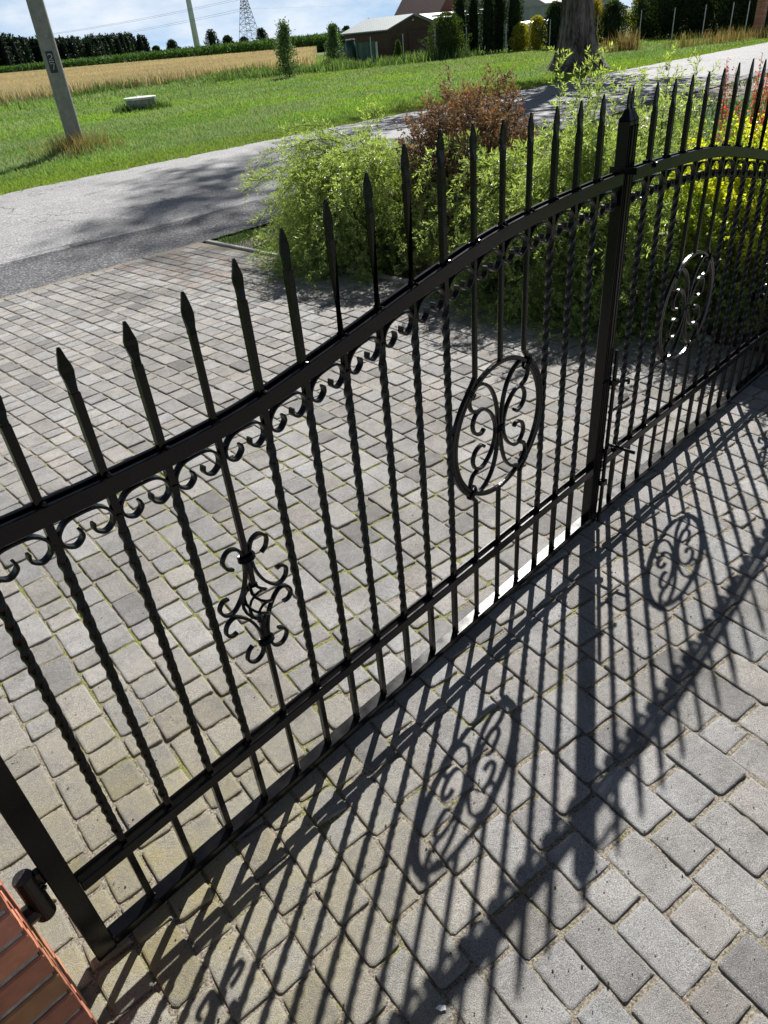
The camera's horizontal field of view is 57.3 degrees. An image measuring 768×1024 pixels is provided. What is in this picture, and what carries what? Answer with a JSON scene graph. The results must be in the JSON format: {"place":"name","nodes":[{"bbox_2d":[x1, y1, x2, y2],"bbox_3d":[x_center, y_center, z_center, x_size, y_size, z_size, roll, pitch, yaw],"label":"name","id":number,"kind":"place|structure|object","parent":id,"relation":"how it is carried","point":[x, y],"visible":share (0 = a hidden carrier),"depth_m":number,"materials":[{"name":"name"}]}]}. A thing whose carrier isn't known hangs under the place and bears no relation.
{"place":"outdoors","nodes":[
{"label":"outdoors","id":0,"kind":"place"},
{"bbox_2d":[0,46,316,106],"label":"wheat field","id":1,"kind":"structure","parent":0,"point":[25,84],"depth_m":50.13,"materials":[{"name":"plant"}]},
{"bbox_2d":[0,8,631,72],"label":"corn field","id":2,"kind":"structure","parent":0,"point":[307,40],"depth_m":125.97,"materials":[{"name":"green plant"}]},
{"bbox_2d":[0,0,634,50],"label":"sky","id":3,"kind":"structure","parent":0,"point":[63,15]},
{"bbox_2d":[0,242,767,1023],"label":"driveway","id":4,"kind":"structure","parent":0,"point":[678,963],"depth_m":2.31,"materials":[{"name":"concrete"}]},
{"bbox_2d":[0,880,97,1023],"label":"brick pillar","id":5,"kind":"structure","parent":4,"relation":"on","point":[38,985],"depth_m":1.29,"materials":[{"name":"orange brick"}]},
{"bbox_2d":[0,87,633,960],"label":"gate leaf","id":6,"kind":"object","parent":5,"relation":"attached to","point":[126,477],"visible":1,"depth_m":1.71,"materials":[{"name":"black paint"}]},
{"bbox_2d":[1,328,767,1023],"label":"grit","id":7,"kind":"object","parent":4,"relation":"on","point":[471,772],"visible":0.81,"depth_m":2.01,"materials":[{"name":"grey gravel"}]},
{"bbox_2d":[435,1005,445,1010],"bbox_3d":[0.124,1.085,1.538,0.024,0.004,0.011,-8,34,-4],"label":"paper scrap","id":8,"kind":"object","parent":4,"relation":"on","point":[441,1007],"visible":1,"depth_m":1.54,"materials":[{"name":"white paper"}]},
{"bbox_2d":[592,58,767,522],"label":"gate leaf","id":9,"kind":"object","parent":4,"relation":"on","point":[648,169],"visible":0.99,"depth_m":2.84,"materials":[{"name":"black paint"}]},
{"bbox_2d":[0,31,767,195],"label":"meadow grass","id":10,"kind":"structure","parent":0,"point":[225,115],"depth_m":23.61,"materials":[{"name":"green plant"}]},
{"bbox_2d":[0,42,767,263],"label":"road","id":11,"kind":"structure","parent":0,"point":[35,221],"depth_m":11.53,"materials":[{"name":"grey asphalt"}]},
{"bbox_2d":[0,69,767,297],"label":"road patch","id":12,"kind":"object","parent":11,"relation":"on","point":[23,275],"visible":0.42,"depth_m":8.05,"materials":[{"name":"grey asphalt"}]},
{"bbox_2d":[1,8,767,352],"bbox_3d":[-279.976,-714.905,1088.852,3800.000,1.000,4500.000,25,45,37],"label":"ground","id":13,"kind":"structure","parent":0,"point":[265,226],"depth_m":13.30,"materials":[{"name":"soil"}]},
{"bbox_2d":[26,0,83,144],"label":"utility pole","id":14,"kind":"object","parent":13,"relation":"on","point":[52,62],"visible":0.81,"depth_m":15.27,"materials":[{"name":"concrete"}]},
{"bbox_2d":[0,31,150,65],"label":"forest","id":15,"kind":"object","parent":13,"relation":"on","point":[13,51],"visible":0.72,"depth_m":470.60,"materials":[{"name":"green plant"}]},
{"bbox_2d":[123,95,155,109],"bbox_3d":[-9.101,-15.287,26.351,1.200,0.592,1.200,25,45,37],"label":"well ring","id":16,"kind":"object","parent":13,"relation":"on","point":[139,99],"visible":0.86,"depth_m":25.95,"materials":[{"name":"concrete"}]},
{"bbox_2d":[111,98,171,114],"bbox_3d":[-9.046,-15.242,26.352,2.308,0.468,2.289,25,45,37],"label":"weed tuft","id":17,"kind":"object","parent":13,"relation":"on","point":[122,109],"visible":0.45,"depth_m":25.92,"materials":[{"name":"green plant"}]},
{"bbox_2d":[152,45,159,50],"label":"distant tree","id":18,"kind":"object","parent":13,"relation":"on","point":[155,47],"visible":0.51,"depth_m":565.14,"materials":[{"name":"green plant"}]},
{"bbox_2d":[166,39,180,49],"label":"distant tree","id":19,"kind":"object","parent":13,"relation":"on","point":[172,43],"visible":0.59,"depth_m":534.63,"materials":[{"name":"green plant"}]},
{"bbox_2d":[186,0,199,46],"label":"white mast","id":20,"kind":"object","parent":13,"relation":"on","point":[193,26],"visible":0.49,"depth_m":480.00,"materials":[{"name":"metal"}]},
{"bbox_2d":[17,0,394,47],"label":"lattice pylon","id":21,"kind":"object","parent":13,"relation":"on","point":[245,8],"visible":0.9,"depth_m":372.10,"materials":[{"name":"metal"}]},
{"bbox_2d":[204,29,220,44],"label":"distant tree","id":22,"kind":"object","parent":13,"relation":"on","point":[211,38],"visible":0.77,"depth_m":554.62,"materials":[{"name":"green plant"}]},
{"bbox_2d":[221,34,234,43],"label":"distant tree","id":23,"kind":"object","parent":13,"relation":"on","point":[227,39],"visible":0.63,"depth_m":559.92,"materials":[{"name":"green plant"}]},
{"bbox_2d":[205,240,261,252],"bbox_3d":[-1.621,-2.826,7.565,0.970,0.092,0.050,26,45,37],"label":"kerb stone","id":24,"kind":"object","parent":13,"relation":"on","point":[227,245],"visible":0.52,"depth_m":7.53,"materials":[{"name":"concrete"}]},
{"bbox_2d":[0,45,503,110],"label":"edge weeds","id":25,"kind":"object","parent":13,"relation":"on","point":[341,64],"visible":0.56,"depth_m":42.23,"materials":[{"name":"green plant"}]},
{"bbox_2d":[255,27,267,40],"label":"distant tree","id":26,"kind":"object","parent":13,"relation":"on","point":[262,32],"visible":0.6,"depth_m":574.94,"materials":[{"name":"green plant"}]},
{"bbox_2d":[272,16,302,77],"bbox_3d":[-5.392,-25.696,38.968,1.638,2.925,1.586,-3,34,4],"label":"young tree","id":27,"kind":"object","parent":13,"relation":"on","point":[283,52],"visible":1,"depth_m":38.88,"materials":[{"name":"green plant"}]},
{"bbox_2d":[258,251,324,263],"bbox_3d":[-0.909,-2.480,6.958,0.995,0.092,0.050,25,44,37],"label":"kerb stone","id":28,"kind":"object","parent":13,"relation":"on","point":[274,255],"visible":0.14,"depth_m":7.11,"materials":[{"name":"concrete"}]},
{"bbox_2d":[323,21,346,61],"bbox_3d":[-3.199,-29.655,44.707,1.500,2.627,1.448,25,45,37],"label":"young tree","id":29,"kind":"object","parent":13,"relation":"on","point":[332,38],"visible":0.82,"depth_m":44.49,"materials":[{"name":"green plant"}]},
{"bbox_2d":[342,25,349,30],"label":"distant tree","id":30,"kind":"object","parent":13,"relation":"on","point":[345,28],"visible":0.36,"depth_m":535.23,"materials":[{"name":"green plant"}]},
{"bbox_2d":[324,266,371,274],"bbox_3d":[-0.332,-2.184,6.443,0.600,0.092,0.050,24,44,36],"label":"kerb stone","id":31,"kind":"object","parent":13,"relation":"on","point":[352,271],"visible":0.1,"depth_m":6.38,"materials":[{"name":"concrete"}]},
{"bbox_2d":[345,39,356,61],"bbox_3d":[-2.320,-32.434,49.538,0.720,1.520,0.720,25,45,37],"label":"rain barrel","id":32,"kind":"object","parent":13,"relation":"on","point":[350,49],"visible":0.81,"depth_m":49.23,"materials":[{"name":"green plastic"}]},
{"bbox_2d":[337,40,377,61],"bbox_3d":[-1.556,-32.153,49.258,1.224,1.450,13.507,-11,35,-9],"label":"screen fence","id":33,"kind":"object","parent":13,"relation":"on","point":[363,51],"visible":0.52,"depth_m":49.55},
{"bbox_2d":[134,5,629,52],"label":"horizon scrub","id":34,"kind":"object","parent":13,"relation":"on","point":[626,6],"visible":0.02,"depth_m":570.32,"materials":[{"name":"green plant"}]},
{"bbox_2d":[340,13,433,57],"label":"barn","id":35,"kind":"structure","parent":13,"relation":"on","point":[389,31],"depth_m":75.37,"materials":[{"name":"brown wood"}]},
{"bbox_2d":[394,38,402,52],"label":"side door","id":36,"kind":"structure","parent":35,"relation":"in","point":[400,39],"depth_m":74.75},
{"bbox_2d":[409,30,428,54],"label":"garage door","id":37,"kind":"structure","parent":35,"relation":"in","point":[413,37],"depth_m":76.58,"materials":[{"name":"brown wood"}]},
{"bbox_2d":[21,24,767,158],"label":"dry grass","id":38,"kind":"structure","parent":13,"relation":"on","point":[628,42],"depth_m":33.45,"materials":[{"name":"plant"}]},
{"bbox_2d":[393,39,402,58],"bbox_3d":[0.895,-29.556,45.116,0.910,1.347,0.886,25,45,37],"label":"dwarf conifer","id":39,"kind":"object","parent":13,"relation":"on","point":[398,50],"visible":0.69,"depth_m":44.95,"materials":[{"name":"green plant"}]},
{"bbox_2d":[378,274,460,291],"bbox_3d":[0.271,-1.907,5.953,0.990,0.092,0.050,26,45,37],"label":"kerb stone","id":40,"kind":"object","parent":13,"relation":"on","point":[390,278],"depth_m":6.07,"materials":[{"name":"concrete"}]},
{"bbox_2d":[394,0,455,15],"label":"brick house","id":41,"kind":"structure","parent":13,"relation":"on","point":[416,7],"depth_m":108.87,"materials":[{"name":"brown brick"}]},
{"bbox_2d":[418,11,452,20],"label":"farm shed","id":42,"kind":"structure","parent":13,"relation":"on","point":[428,16],"depth_m":87.02,"materials":[{"name":"tile"}]},
{"bbox_2d":[418,11,472,57],"bbox_3d":[4.017,-29.345,43.294,3.217,2.552,3.387,25,45,37],"label":"conifer bush","id":43,"kind":"object","parent":13,"relation":"on","point":[448,23],"visible":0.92,"depth_m":42.93,"materials":[{"name":"green plant"}]},
{"bbox_2d":[451,0,471,52],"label":"columnar thuja","id":44,"kind":"object","parent":13,"relation":"on","point":[460,8],"visible":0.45,"depth_m":44.69,"materials":[{"name":"green plant"}]},
{"bbox_2d":[464,0,483,9],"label":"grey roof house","id":45,"kind":"structure","parent":13,"relation":"on","point":[478,4],"depth_m":105.54,"materials":[{"name":"grey"}]},
{"bbox_2d":[465,0,482,53],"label":"columnar thuja","id":46,"kind":"object","parent":13,"relation":"on","point":[473,29],"visible":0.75,"depth_m":45.41,"materials":[{"name":"green plant"}]},
{"bbox_2d":[478,0,498,53],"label":"columnar thuja","id":47,"kind":"object","parent":13,"relation":"on","point":[488,21],"visible":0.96,"depth_m":44.88,"materials":[{"name":"green plant"}]},
{"bbox_2d":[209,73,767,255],"bbox_3d":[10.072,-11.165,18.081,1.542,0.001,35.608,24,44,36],"label":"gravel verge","id":48,"kind":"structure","parent":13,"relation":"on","point":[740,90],"depth_m":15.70,"materials":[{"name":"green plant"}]},
{"bbox_2d":[432,4,549,47],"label":"block wall building","id":49,"kind":"structure","parent":13,"relation":"on","point":[531,11],"depth_m":68.80,"materials":[{"name":"concrete"}]},
{"bbox_2d":[493,0,507,52],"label":"columnar thuja","id":50,"kind":"object","parent":13,"relation":"on","point":[500,41],"visible":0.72,"depth_m":45.34,"materials":[{"name":"green plant"}]},
{"bbox_2d":[502,0,524,50],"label":"columnar thuja","id":51,"kind":"object","parent":13,"relation":"on","point":[515,13],"visible":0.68,"depth_m":44.46,"materials":[{"name":"green plant"}]},
{"bbox_2d":[508,21,530,51],"bbox_3d":[8.638,-30.103,44.536,1.708,1.662,1.628,12,38,24],"label":"golden shrub","id":52,"kind":"object","parent":13,"relation":"on","point":[516,38],"visible":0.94,"depth_m":44.35,"materials":[{"name":"yellow plant"}]},
{"bbox_2d":[300,248,767,350],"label":"flower bed","id":53,"kind":"object","parent":13,"relation":"on","point":[405,274],"depth_m":4.70,"materials":[{"name":"soil"}]},
{"bbox_2d":[236,93,452,291],"bbox_3d":[-0.303,-3.030,6.472,2.624,1.358,2.685,1,35,10],"label":"willow shrub","id":54,"kind":"object","parent":53,"relation":"on","point":[335,179],"visible":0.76,"depth_m":6.25,"materials":[{"name":"green plant"}]},
{"bbox_2d":[393,63,544,261],"bbox_3d":[0.747,-2.926,5.987,1.491,1.543,1.362,25,45,37],"label":"purple shrub","id":55,"kind":"object","parent":53,"relation":"on","point":[455,122],"visible":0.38,"depth_m":5.66,"materials":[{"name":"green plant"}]},
{"bbox_2d":[385,41,737,342],"bbox_3d":[1.386,-2.504,5.213,2.845,1.639,2.390,25,45,37],"label":"willow shrub","id":56,"kind":"object","parent":53,"relation":"on","point":[515,188],"visible":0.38,"depth_m":4.93,"materials":[{"name":"green plant"}]},
{"bbox_2d":[494,178,767,349],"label":"willow shrub","id":57,"kind":"object","parent":53,"relation":"on","point":[594,311],"visible":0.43,"depth_m":4.63,"materials":[{"name":"green plant"}]},
{"bbox_2d":[505,42,760,316],"bbox_3d":[1.948,-2.507,5.170,2.239,1.601,2.299,-3,34,4],"label":"willow shrub","id":58,"kind":"object","parent":53,"relation":"on","point":[677,137],"visible":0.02,"depth_m":4.98,"materials":[{"name":"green plant"}]},
{"bbox_2d":[646,109,767,330],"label":"yellow shrub","id":59,"kind":"object","parent":53,"relation":"on","point":[695,209],"visible":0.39,"depth_m":4.24,"materials":[{"name":"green plant"}]},
{"bbox_2d":[716,52,767,226],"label":"flowering plant","id":60,"kind":"object","parent":53,"relation":"on","point":[753,96],"visible":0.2,"depth_m":4.82,"materials":[{"name":"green plant"}]},
{"bbox_2d":[524,14,546,49],"bbox_3d":[9.407,-29.819,43.751,1.877,1.955,1.784,25,45,37],"label":"golden shrub","id":61,"kind":"object","parent":13,"relation":"on","point":[533,38],"visible":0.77,"depth_m":43.53,"materials":[{"name":"yellow plant"}]},
{"bbox_2d":[535,0,560,48],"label":"dark conifer","id":62,"kind":"object","parent":13,"relation":"on","point":[554,10],"visible":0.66,"depth_m":42.20,"materials":[{"name":"green plant"}]},
{"bbox_2d":[370,1,750,61],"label":"wire fence","id":63,"kind":"object","parent":13,"relation":"on","point":[596,33],"visible":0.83,"depth_m":39.84,"materials":[{"name":"metal"}]},
{"bbox_2d":[505,0,617,33],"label":"metal roof hall","id":64,"kind":"structure","parent":13,"relation":"on","point":[533,2],"depth_m":84.73,"materials":[{"name":"grey metal"}]},
{"bbox_2d":[546,0,611,73],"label":"tree","id":65,"kind":"object","parent":13,"relation":"on","point":[577,35],"visible":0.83,"depth_m":25.17,"materials":[{"name":"brown plant"}]},
{"bbox_2d":[594,0,603,42],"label":"golden shrub","id":66,"kind":"object","parent":13,"relation":"on","point":[597,8],"visible":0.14,"depth_m":41.30,"materials":[{"name":"yellow plant"}]},
{"bbox_2d":[596,0,632,44],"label":"dark conifer","id":67,"kind":"object","parent":13,"relation":"on","point":[611,20],"visible":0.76,"depth_m":41.04,"materials":[{"name":"green plant"}]},
{"bbox_2d":[626,0,640,31],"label":"golden shrub","id":68,"kind":"object","parent":13,"relation":"on","point":[632,13],"visible":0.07,"depth_m":45.94,"materials":[{"name":"green plant"}]},
{"bbox_2d":[622,0,659,38],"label":"dark conifer","id":69,"kind":"object","parent":13,"relation":"on","point":[638,10],"visible":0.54,"depth_m":44.73,"materials":[{"name":"green plant"}]},
{"bbox_2d":[578,311,710,341],"bbox_3d":[1.733,-1.232,4.758,0.980,0.092,0.050,25,45,37],"label":"kerb stone","id":70,"kind":"object","parent":13,"relation":"on","point":[707,337],"visible":0.05,"depth_m":4.49,"materials":[{"name":"concrete"}]},
{"bbox_2d":[641,0,687,37],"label":"dark conifer","id":71,"kind":"object","parent":13,"relation":"on","point":[663,13],"visible":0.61,"depth_m":42.87,"materials":[{"name":"green plant"}]},
{"bbox_2d":[664,0,718,35],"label":"dark conifer","id":72,"kind":"object","parent":13,"relation":"on","point":[695,17],"visible":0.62,"depth_m":41.28,"materials":[{"name":"green plant"}]},
{"bbox_2d":[695,0,732,34],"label":"dark conifer","id":73,"kind":"object","parent":13,"relation":"on","point":[709,25],"visible":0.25,"depth_m":39.84,"materials":[{"name":"green plant"}]},
{"bbox_2d":[709,0,767,33],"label":"dark conifer","id":74,"kind":"object","parent":13,"relation":"on","point":[724,16],"visible":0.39,"depth_m":38.19,"materials":[{"name":"green plant"}]},
{"bbox_2d":[728,0,767,34],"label":"dark conifer","id":75,"kind":"object","parent":13,"relation":"on","point":[752,12],"visible":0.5,"depth_m":37.31,"materials":[{"name":"green plant"}]},
{"bbox_2d":[752,0,767,36],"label":"brick pillar","id":76,"kind":"structure","parent":13,"relation":"on","point":[761,12],"depth_m":35.21,"materials":[{"name":"brown brick"}]}
]}

